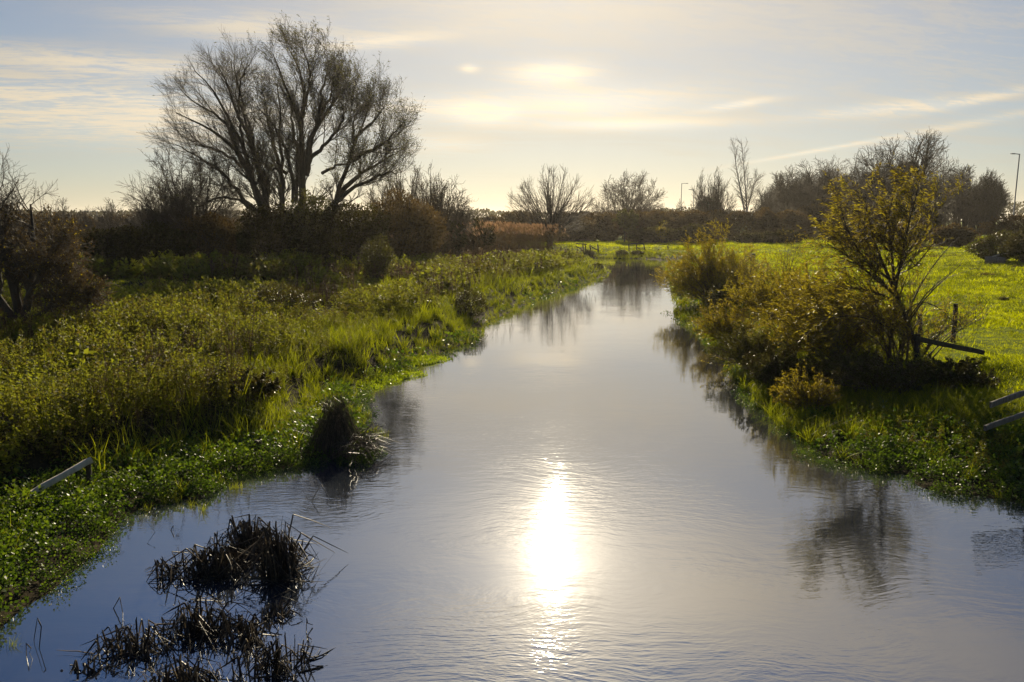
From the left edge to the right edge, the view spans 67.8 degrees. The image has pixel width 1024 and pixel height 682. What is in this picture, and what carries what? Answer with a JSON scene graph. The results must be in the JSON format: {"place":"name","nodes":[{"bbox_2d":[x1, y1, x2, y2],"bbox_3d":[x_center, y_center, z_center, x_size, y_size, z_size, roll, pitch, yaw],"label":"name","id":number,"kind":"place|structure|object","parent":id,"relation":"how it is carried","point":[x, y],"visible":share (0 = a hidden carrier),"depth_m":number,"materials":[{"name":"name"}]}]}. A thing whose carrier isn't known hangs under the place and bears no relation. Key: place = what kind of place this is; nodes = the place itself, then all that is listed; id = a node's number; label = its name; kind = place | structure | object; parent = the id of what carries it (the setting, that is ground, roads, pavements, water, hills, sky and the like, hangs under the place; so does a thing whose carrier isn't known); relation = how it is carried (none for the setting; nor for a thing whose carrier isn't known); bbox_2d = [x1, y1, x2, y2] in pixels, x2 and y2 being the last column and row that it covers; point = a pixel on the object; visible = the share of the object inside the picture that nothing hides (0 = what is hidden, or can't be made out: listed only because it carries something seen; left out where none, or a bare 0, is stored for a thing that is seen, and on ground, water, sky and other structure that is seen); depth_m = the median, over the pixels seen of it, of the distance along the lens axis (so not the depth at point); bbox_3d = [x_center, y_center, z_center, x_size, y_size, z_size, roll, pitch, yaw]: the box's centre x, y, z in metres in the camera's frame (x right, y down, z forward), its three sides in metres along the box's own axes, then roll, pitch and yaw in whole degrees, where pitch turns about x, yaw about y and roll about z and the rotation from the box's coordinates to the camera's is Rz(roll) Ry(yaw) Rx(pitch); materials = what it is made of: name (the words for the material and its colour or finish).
{"place":"outdoors","nodes":[
{"label":"outdoors","id":0,"kind":"place"},
{"bbox_2d":[0,258,1023,681],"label":"water","id":1,"kind":"structure","parent":0,"point":[610,478],"depth_m":11.06,"materials":[{"name":"liquid"}]},
{"bbox_2d":[60,657,118,681],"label":"dead sedge clump","id":2,"kind":"object","parent":1,"relation":"on","point":[76,668],"visible":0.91,"depth_m":8.03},
{"bbox_2d":[59,617,183,667],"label":"dead sedge clump","id":3,"kind":"object","parent":1,"relation":"on","point":[144,641],"visible":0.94,"depth_m":8.35,"materials":[{"name":"plant"}]},
{"bbox_2d":[130,653,223,681],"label":"dead sedge clump","id":4,"kind":"object","parent":1,"relation":"on","point":[180,674],"visible":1,"depth_m":7.70,"materials":[{"name":"plant"}]},
{"bbox_2d":[145,544,230,581],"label":"dead sedge clump","id":5,"kind":"object","parent":1,"relation":"on","point":[168,572],"visible":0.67,"depth_m":10.14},
{"bbox_2d":[149,592,253,650],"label":"dead sedge clump","id":6,"kind":"object","parent":1,"relation":"on","point":[190,627],"visible":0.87,"depth_m":8.76,"materials":[{"name":"plant"}]},
{"bbox_2d":[155,531,258,585],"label":"dead sedge clump","id":7,"kind":"object","parent":1,"relation":"on","point":[225,558],"visible":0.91,"depth_m":10.15,"materials":[{"name":"plant"}]},
{"bbox_2d":[187,607,281,653],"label":"dead sedge clump","id":8,"kind":"object","parent":1,"relation":"on","point":[227,628],"visible":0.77,"depth_m":8.63,"materials":[{"name":"plant"}]},
{"bbox_2d":[195,640,297,681],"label":"dead sedge clump","id":9,"kind":"object","parent":1,"relation":"on","point":[254,667],"visible":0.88,"depth_m":7.88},
{"bbox_2d":[217,620,277,658],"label":"dead sedge clump","id":10,"kind":"object","parent":1,"relation":"on","point":[246,635],"visible":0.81,"depth_m":8.52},
{"bbox_2d":[204,514,307,559],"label":"dead sedge clump","id":11,"kind":"object","parent":1,"relation":"on","point":[250,531],"visible":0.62,"depth_m":10.89,"materials":[{"name":"plant"}]},
{"bbox_2d":[245,596,302,627],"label":"dead sedge clump","id":12,"kind":"object","parent":1,"relation":"on","point":[277,612],"visible":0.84,"depth_m":9.11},
{"bbox_2d":[215,514,344,598],"bbox_3d":[-3.067,2.880,10.219,1.758,1.017,1.362,-7,11,-37],"label":"dead sedge clump","id":13,"kind":"object","parent":1,"relation":"on","point":[280,560],"visible":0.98,"depth_m":10.06,"materials":[{"name":"plant"}]},
{"bbox_2d":[227,630,335,681],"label":"dead sedge clump","id":14,"kind":"object","parent":1,"relation":"on","point":[276,657],"visible":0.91,"depth_m":8.04,"materials":[{"name":"plant"}]},
{"bbox_2d":[0,276,600,646],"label":"watercress","id":15,"kind":"object","parent":1,"relation":"on","point":[49,502],"visible":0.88,"depth_m":13.18,"materials":[{"name":"green plant"}]},
{"bbox_2d":[354,368,427,389],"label":"floating weed","id":16,"kind":"object","parent":1,"relation":"on","point":[396,377],"visible":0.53,"depth_m":22.42,"materials":[{"name":"plant"}]},
{"bbox_2d":[663,281,1023,505],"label":"marsh plants","id":17,"kind":"object","parent":1,"relation":"in","point":[877,444],"visible":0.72,"depth_m":14.88,"materials":[{"name":"green plant"}]},
{"bbox_2d":[0,220,1023,627],"bbox_3d":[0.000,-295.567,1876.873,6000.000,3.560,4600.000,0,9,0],"label":"ground","id":18,"kind":"structure","parent":0,"point":[32,592],"depth_m":15.90,"materials":[{"name":"plant"}]},
{"bbox_2d":[0,144,120,324],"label":"hawthorn tree","id":19,"kind":"object","parent":18,"relation":"on","point":[13,264],"visible":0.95,"depth_m":23.86,"materials":[{"name":"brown plant"}]},
{"bbox_2d":[31,457,92,493],"bbox_3d":[-7.382,2.560,12.639,0.282,1.126,1.037,5,10,27],"label":"rail fence","id":20,"kind":"object","parent":18,"relation":"on","point":[87,462],"visible":0.73,"depth_m":12.62,"materials":[{"name":"grey wood"}]},
{"bbox_2d":[93,197,126,229],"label":"bare tree","id":21,"kind":"object","parent":18,"relation":"on","point":[108,219],"visible":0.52,"depth_m":90.97,"materials":[{"name":"brown plant"}]},
{"bbox_2d":[76,222,148,270],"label":"thicket bush","id":22,"kind":"object","parent":18,"relation":"on","point":[112,240],"visible":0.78,"depth_m":49.77,"materials":[{"name":"green plant"}]},
{"bbox_2d":[127,175,196,251],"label":"bush","id":23,"kind":"object","parent":18,"relation":"on","point":[143,214],"visible":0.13,"depth_m":58.15,"materials":[{"name":"brown plant"}]},
{"bbox_2d":[139,218,203,263],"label":"thicket bush","id":24,"kind":"object","parent":18,"relation":"on","point":[154,233],"visible":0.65,"depth_m":53.61,"materials":[{"name":"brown plant"}]},
{"bbox_2d":[111,143,253,251],"bbox_3d":[-23.634,-9.911,57.039,10.002,9.807,9.965,0,9,0],"label":"bush","id":25,"kind":"object","parent":18,"relation":"on","point":[201,211],"visible":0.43,"depth_m":55.54,"materials":[{"name":"brown plant"}]},
{"bbox_2d":[174,211,247,258],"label":"thicket bush","id":26,"kind":"object","parent":18,"relation":"on","point":[228,234],"visible":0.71,"depth_m":54.34,"materials":[{"name":"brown plant"}]},
{"bbox_2d":[200,362,282,401],"bbox_3d":[-6.115,0.953,17.383,1.850,0.922,1.381,0,9,0],"label":"bramble mound","id":27,"kind":"object","parent":18,"relation":"on","point":[270,386],"visible":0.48,"depth_m":17.29,"materials":[{"name":"green plant"}]},
{"bbox_2d":[233,200,312,262],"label":"thicket bush","id":28,"kind":"object","parent":18,"relation":"on","point":[245,232],"visible":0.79,"depth_m":53.43,"materials":[{"name":"green plant"}]},
{"bbox_2d":[227,279,325,316],"bbox_3d":[-9.146,-1.491,29.054,3.584,1.700,2.317,5,10,29],"label":"bramble mound","id":29,"kind":"object","parent":18,"relation":"on","point":[290,297],"visible":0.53,"depth_m":28.71,"materials":[{"name":"green plant"}]},
{"bbox_2d":[140,10,425,247],"bbox_3d":[-16.755,-14.526,55.147,21.647,18.850,11.733,0,9,0],"label":"crack willow","id":30,"kind":"object","parent":18,"relation":"on","point":[302,159],"visible":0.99,"depth_m":54.43,"materials":[{"name":"brown plant"}]},
{"bbox_2d":[0,243,584,479],"bbox_3d":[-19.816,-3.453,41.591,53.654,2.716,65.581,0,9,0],"label":"tall herbs","id":31,"kind":"object","parent":18,"relation":"on","point":[132,311],"visible":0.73,"depth_m":22.49,"materials":[{"name":"green plant"}]},
{"bbox_2d":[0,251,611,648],"bbox_3d":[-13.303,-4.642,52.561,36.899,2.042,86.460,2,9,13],"label":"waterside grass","id":32,"kind":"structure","parent":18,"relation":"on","point":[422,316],"depth_m":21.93,"materials":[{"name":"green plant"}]},
{"bbox_2d":[279,183,347,255],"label":"leafy thicket","id":33,"kind":"object","parent":18,"relation":"on","point":[307,206],"visible":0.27,"depth_m":54.70,"materials":[{"name":"brown plant"}]},
{"bbox_2d":[269,392,400,468],"bbox_3d":[-3.664,1.672,15.394,2.835,1.435,2.296,0,9,0],"label":"sedge tussock","id":34,"kind":"object","parent":18,"relation":"on","point":[336,427],"visible":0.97,"depth_m":15.29,"materials":[{"name":"plant"}]},
{"bbox_2d":[291,198,398,263],"bbox_3d":[-11.857,-7.781,54.276,6.771,5.791,6.168,5,10,27],"label":"thicket bush","id":35,"kind":"object","parent":18,"relation":"on","point":[365,231],"visible":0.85,"depth_m":53.33,"materials":[{"name":"green plant"}]},
{"bbox_2d":[353,232,396,284],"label":"twiggy bush","id":36,"kind":"object","parent":18,"relation":"on","point":[378,257],"visible":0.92,"depth_m":44.23,"materials":[{"name":"green plant"}]},
{"bbox_2d":[354,187,451,258],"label":"leafy thicket","id":37,"kind":"object","parent":18,"relation":"on","point":[429,230],"visible":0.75,"depth_m":57.32,"materials":[{"name":"brown plant"}]},
{"bbox_2d":[361,155,446,231],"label":"bush","id":38,"kind":"object","parent":18,"relation":"on","point":[396,187],"visible":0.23,"depth_m":64.12,"materials":[{"name":"brown plant"}]},
{"bbox_2d":[405,163,457,253],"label":"tree","id":39,"kind":"object","parent":18,"relation":"on","point":[434,188],"visible":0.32,"depth_m":67.48,"materials":[{"name":"brown plant"}]},
{"bbox_2d":[418,219,467,253],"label":"thicket bush","id":40,"kind":"object","parent":18,"relation":"on","point":[453,225],"visible":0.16,"depth_m":68.73,"materials":[{"name":"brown plant"}]},
{"bbox_2d":[429,175,478,235],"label":"bare tree","id":41,"kind":"object","parent":18,"relation":"on","point":[465,218],"visible":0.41,"depth_m":70.44,"materials":[{"name":"brown plant"}]},
{"bbox_2d":[358,223,575,257],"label":"reed bed","id":42,"kind":"object","parent":18,"relation":"on","point":[523,240],"visible":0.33,"depth_m":78.58,"materials":[{"name":"brown plant"}]},
{"bbox_2d":[358,220,568,243],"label":"reed plumes","id":43,"kind":"object","parent":42,"relation":"on","point":[524,225],"visible":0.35,"depth_m":78.70,"materials":[{"name":"plant"}]},
{"bbox_2d":[453,287,487,317],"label":"dark shrub","id":44,"kind":"object","parent":18,"relation":"on","point":[467,299],"visible":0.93,"depth_m":35.18,"materials":[{"name":"green plant"}]},
{"bbox_2d":[459,216,497,252],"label":"thicket bush","id":45,"kind":"object","parent":18,"relation":"on","point":[483,237],"visible":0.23,"depth_m":74.37,"materials":[{"name":"green plant"}]},
{"bbox_2d":[493,209,534,237],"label":"hedgerow shrub","id":46,"kind":"object","parent":18,"relation":"on","point":[509,217],"visible":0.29,"depth_m":119.72,"materials":[{"name":"brown plant"}]},
{"bbox_2d":[13,201,1023,223],"bbox_3d":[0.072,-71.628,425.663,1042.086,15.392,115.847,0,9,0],"label":"distant woodland","id":47,"kind":"object","parent":18,"relation":"on","point":[499,212],"visible":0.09,"depth_m":413.88,"materials":[{"name":"brown plant"}]},
{"bbox_2d":[505,164,597,249],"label":"pollard willow","id":48,"kind":"object","parent":18,"relation":"on","point":[549,202],"visible":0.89,"depth_m":95.94,"materials":[{"name":"brown plant"}]},
{"bbox_2d":[540,211,596,241],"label":"hedgerow shrub","id":49,"kind":"object","parent":18,"relation":"on","point":[582,230],"visible":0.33,"depth_m":119.19,"materials":[{"name":"brown plant"}]},
{"bbox_2d":[593,212,621,241],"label":"hedgerow shrub","id":50,"kind":"object","parent":18,"relation":"on","point":[610,233],"visible":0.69,"depth_m":121.69,"materials":[{"name":"brown plant"}]},
{"bbox_2d":[612,209,638,241],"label":"willow","id":51,"kind":"object","parent":18,"relation":"on","point":[629,221],"visible":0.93,"depth_m":114.74,"materials":[{"name":"brown plant"}]},
{"bbox_2d":[590,169,667,233],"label":"bare tree","id":52,"kind":"object","parent":18,"relation":"on","point":[640,199],"visible":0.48,"depth_m":145.65,"materials":[{"name":"brown plant"}]},
{"bbox_2d":[613,210,659,241],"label":"hedgerow shrub","id":53,"kind":"object","parent":18,"relation":"on","point":[644,221],"visible":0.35,"depth_m":117.44,"materials":[{"name":"brown plant"}]},
{"bbox_2d":[627,225,679,242],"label":"field edge bush","id":54,"kind":"object","parent":18,"relation":"on","point":[641,235],"visible":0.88,"depth_m":112.17,"materials":[{"name":"brown plant"}]},
{"bbox_2d":[645,209,681,237],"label":"hedgerow shrub","id":55,"kind":"object","parent":18,"relation":"on","point":[661,214],"visible":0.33,"depth_m":120.74,"materials":[{"name":"brown plant"}]},
{"bbox_2d":[671,223,715,242],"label":"field edge bush","id":56,"kind":"object","parent":18,"relation":"on","point":[689,229],"visible":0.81,"depth_m":111.31,"materials":[{"name":"green plant"}]},
{"bbox_2d":[669,208,726,236],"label":"hedgerow shrub","id":57,"kind":"object","parent":18,"relation":"on","point":[695,216],"visible":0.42,"depth_m":120.79,"materials":[{"name":"brown plant"}]},
{"bbox_2d":[650,218,770,302],"bbox_3d":[10.594,-4.129,40.492,6.439,4.854,4.760,0,9,0],"label":"yellow willow shrub","id":58,"kind":"object","parent":18,"relation":"on","point":[701,279],"visible":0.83,"depth_m":40.29,"materials":[{"name":"green plant"}]},
{"bbox_2d":[691,166,739,223],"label":"ivy clad trees","id":59,"kind":"object","parent":18,"relation":"on","point":[706,202],"visible":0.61,"depth_m":131.34,"materials":[{"name":"brown plant"}]},
{"bbox_2d":[704,284,741,310],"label":"dark shrub","id":60,"kind":"object","parent":18,"relation":"on","point":[717,295],"visible":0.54,"depth_m":36.75,"materials":[{"name":"green plant"}]},
{"bbox_2d":[690,292,760,341],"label":"willow shrub","id":61,"kind":"object","parent":18,"relation":"on","point":[724,325],"visible":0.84,"depth_m":28.45,"materials":[{"name":"green plant"}]},
{"bbox_2d":[709,209,771,240],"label":"hedgerow shrub","id":62,"kind":"object","parent":18,"relation":"on","point":[741,221],"visible":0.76,"depth_m":118.99,"materials":[{"name":"brown plant"}]},
{"bbox_2d":[715,246,767,304],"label":"willow shrub","id":63,"kind":"object","parent":18,"relation":"on","point":[734,278],"visible":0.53,"depth_m":37.54,"materials":[{"name":"green plant"}]},
{"bbox_2d":[730,138,763,232],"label":"birch tree","id":64,"kind":"object","parent":18,"relation":"on","point":[741,196],"visible":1,"depth_m":122.45,"materials":[{"name":"brown plant"}]},
{"bbox_2d":[705,321,789,369],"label":"willow shrub","id":65,"kind":"object","parent":18,"relation":"on","point":[756,343],"visible":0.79,"depth_m":23.36,"materials":[{"name":"green plant"}]},
{"bbox_2d":[752,207,778,232],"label":"hedgerow shrub","id":66,"kind":"object","parent":18,"relation":"on","point":[772,226],"visible":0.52,"depth_m":119.68,"materials":[{"name":"brown plant"}]},
{"bbox_2d":[517,236,1023,439],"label":"meadow grass","id":67,"kind":"structure","parent":18,"relation":"on","point":[998,283],"depth_m":41.14,"materials":[{"name":"plant"}]},
{"bbox_2d":[749,183,792,214],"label":"bare tree","id":68,"kind":"object","parent":18,"relation":"on","point":[762,202],"visible":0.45,"depth_m":137.56,"materials":[{"name":"brown plant"}]},
{"bbox_2d":[738,340,816,388],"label":"dark shrub","id":69,"kind":"object","parent":18,"relation":"on","point":[766,368],"visible":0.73,"depth_m":20.47,"materials":[{"name":"green plant"}]},
{"bbox_2d":[715,255,849,335],"bbox_3d":[9.976,-1.673,27.931,5.118,3.064,4.093,0,9,0],"label":"willow shrub","id":70,"kind":"object","parent":18,"relation":"on","point":[761,290],"visible":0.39,"depth_m":27.84,"materials":[{"name":"green plant"}]},
{"bbox_2d":[755,226,811,286],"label":"willow shrub","id":71,"kind":"object","parent":18,"relation":"on","point":[787,264],"visible":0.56,"depth_m":35.78,"materials":[{"name":"green plant"}]},
{"bbox_2d":[767,171,801,212],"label":"tree","id":72,"kind":"object","parent":18,"relation":"on","point":[786,187],"visible":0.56,"depth_m":157.29,"materials":[{"name":"brown plant"}]},
{"bbox_2d":[764,165,804,226],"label":"bare tree","id":73,"kind":"object","parent":18,"relation":"on","point":[793,203],"visible":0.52,"depth_m":156.30,"materials":[{"name":"brown plant"}]},
{"bbox_2d":[760,229,809,242],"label":"field edge bush","id":74,"kind":"object","parent":18,"relation":"on","point":[774,237],"visible":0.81,"depth_m":103.40,"materials":[{"name":"green plant"}]},
{"bbox_2d":[776,208,813,233],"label":"hedgerow shrub","id":75,"kind":"object","parent":18,"relation":"on","point":[794,219],"visible":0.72,"depth_m":120.92,"materials":[{"name":"brown plant"}]},
{"bbox_2d":[767,360,842,414],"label":"willow shrub","id":76,"kind":"object","parent":18,"relation":"on","point":[817,392],"visible":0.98,"depth_m":17.96,"materials":[{"name":"green plant"}]},
{"bbox_2d":[590,250,1023,500],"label":"bank grass","id":77,"kind":"structure","parent":18,"relation":"on","point":[975,402],"depth_m":17.35,"materials":[{"name":"green plant"}]},
{"bbox_2d":[790,203,836,237],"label":"hedgerow shrub","id":78,"kind":"object","parent":18,"relation":"on","point":[815,209],"visible":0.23,"depth_m":123.90,"materials":[{"name":"brown plant"}]},
{"bbox_2d":[787,157,848,214],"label":"bare tree","id":79,"kind":"object","parent":18,"relation":"on","point":[806,198],"visible":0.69,"depth_m":125.51,"materials":[{"name":"brown plant"}]},
{"bbox_2d":[744,250,926,359],"bbox_3d":[9.338,-0.976,22.399,4.868,3.407,3.904,0,9,0],"label":"willow shrub","id":80,"kind":"object","parent":18,"relation":"on","point":[821,342],"visible":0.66,"depth_m":21.98,"materials":[{"name":"green plant"}]},
{"bbox_2d":[788,345,887,383],"bbox_3d":[8.689,0.673,20.258,2.583,1.211,2.141,0,9,0],"label":"bramble mound","id":81,"kind":"object","parent":18,"relation":"on","point":[818,364],"visible":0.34,"depth_m":20.01,"materials":[{"name":"green plant"}]},
{"bbox_2d":[807,204,876,235],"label":"hedgerow shrub","id":82,"kind":"object","parent":18,"relation":"on","point":[819,216],"visible":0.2,"depth_m":120.51,"materials":[{"name":"brown plant"}]},
{"bbox_2d":[813,152,881,211],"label":"bare tree","id":83,"kind":"object","parent":18,"relation":"on","point":[860,184],"visible":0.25,"depth_m":127.66,"materials":[{"name":"brown plant"}]},
{"bbox_2d":[683,271,1023,479],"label":"bank weeds","id":84,"kind":"object","parent":18,"relation":"on","point":[982,445],"visible":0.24,"depth_m":15.71,"materials":[{"name":"green plant"}]},
{"bbox_2d":[811,218,896,245],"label":"field edge bush","id":85,"kind":"object","parent":18,"relation":"on","point":[848,225],"visible":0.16,"depth_m":86.69,"materials":[{"name":"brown plant"}]},
{"bbox_2d":[776,152,973,354],"bbox_3d":[10.094,-2.144,20.691,5.932,5.863,3.634,0,9,0],"label":"leaning willow","id":86,"kind":"object","parent":18,"relation":"on","point":[870,259],"visible":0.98,"depth_m":20.36,"materials":[{"name":"green plant"}]},
{"bbox_2d":[817,350,941,395],"bbox_3d":[9.237,0.801,18.951,2.979,1.024,2.540,5,10,28],"label":"bramble mound","id":87,"kind":"object","parent":18,"relation":"on","point":[891,377],"visible":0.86,"depth_m":18.60,"materials":[{"name":"green plant"}]},
{"bbox_2d":[814,240,956,364],"bbox_3d":[10.276,-1.062,20.899,3.612,3.702,2.648,4,10,23],"label":"willow shrub","id":88,"kind":"object","parent":18,"relation":"on","point":[889,336],"visible":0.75,"depth_m":20.78,"materials":[{"name":"green plant"}]},
{"bbox_2d":[847,128,962,223],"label":"ivy tree","id":89,"kind":"object","parent":18,"relation":"on","point":[925,161],"visible":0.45,"depth_m":109.94,"materials":[{"name":"brown plant"}]},
{"bbox_2d":[903,141,970,226],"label":"bare tree","id":90,"kind":"object","parent":18,"relation":"on","point":[942,215],"visible":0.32,"depth_m":114.21,"materials":[{"name":"brown plant"}]},
{"bbox_2d":[892,294,989,361],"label":"willow shrub","id":91,"kind":"object","parent":18,"relation":"on","point":[938,336],"visible":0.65,"depth_m":21.26,"materials":[{"name":"green plant"}]},
{"bbox_2d":[913,334,984,360],"bbox_3d":[11.798,0.403,20.590,2.396,1.275,0.163,-2,9,-14],"label":"broken fence","id":92,"kind":"object","parent":18,"relation":"on","point":[917,338],"visible":0.76,"depth_m":20.40,"materials":[{"name":"brown wood"}]},
{"bbox_2d":[904,353,1000,390],"bbox_3d":[10.506,0.758,18.133,2.185,0.930,1.685,0,9,0],"label":"bramble mound","id":93,"kind":"object","parent":18,"relation":"on","point":[928,371],"visible":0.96,"depth_m":17.89,"materials":[{"name":"green plant"}]},
{"bbox_2d":[926,222,981,246],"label":"field edge bush","id":94,"kind":"object","parent":18,"relation":"on","point":[952,231],"visible":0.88,"depth_m":82.67,"materials":[{"name":"green plant"}]},
{"bbox_2d":[941,164,976,223],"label":"tree","id":95,"kind":"object","parent":18,"relation":"on","point":[965,176],"visible":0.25,"depth_m":156.07,"materials":[{"name":"brown plant"}]},
{"bbox_2d":[952,177,981,227],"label":"leafless tree","id":96,"kind":"object","parent":18,"relation":"on","point":[963,216],"visible":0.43,"depth_m":150.73,"materials":[{"name":"brown plant"}]},
{"bbox_2d":[962,168,1012,233],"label":"leafless tree","id":97,"kind":"object","parent":18,"relation":"on","point":[987,203],"visible":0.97,"depth_m":146.28,"materials":[{"name":"brown plant"}]},
{"bbox_2d":[964,230,1021,259],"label":"bramble bank","id":98,"kind":"structure","parent":18,"relation":"on","point":[984,247],"depth_m":59.25,"materials":[{"name":"green plant"}]},
{"bbox_2d":[976,209,1023,239],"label":"rough bush","id":99,"kind":"object","parent":18,"relation":"on","point":[1006,224],"visible":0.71,"depth_m":90.40,"materials":[{"name":"green plant"}]},
{"bbox_2d":[984,390,1023,430],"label":"rail fence","id":100,"kind":"object","parent":18,"relation":"on","point":[1004,399],"visible":1,"depth_m":13.72,"materials":[{"name":"grey wood"}]},
{"bbox_2d":[998,225,1023,262],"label":"bramble bank","id":101,"kind":"structure","parent":18,"relation":"on","point":[1017,246],"depth_m":56.63,"materials":[{"name":"green plant"}]},
{"bbox_2d":[0,0,1023,219],"label":"sky","id":102,"kind":"structure","parent":0,"point":[598,90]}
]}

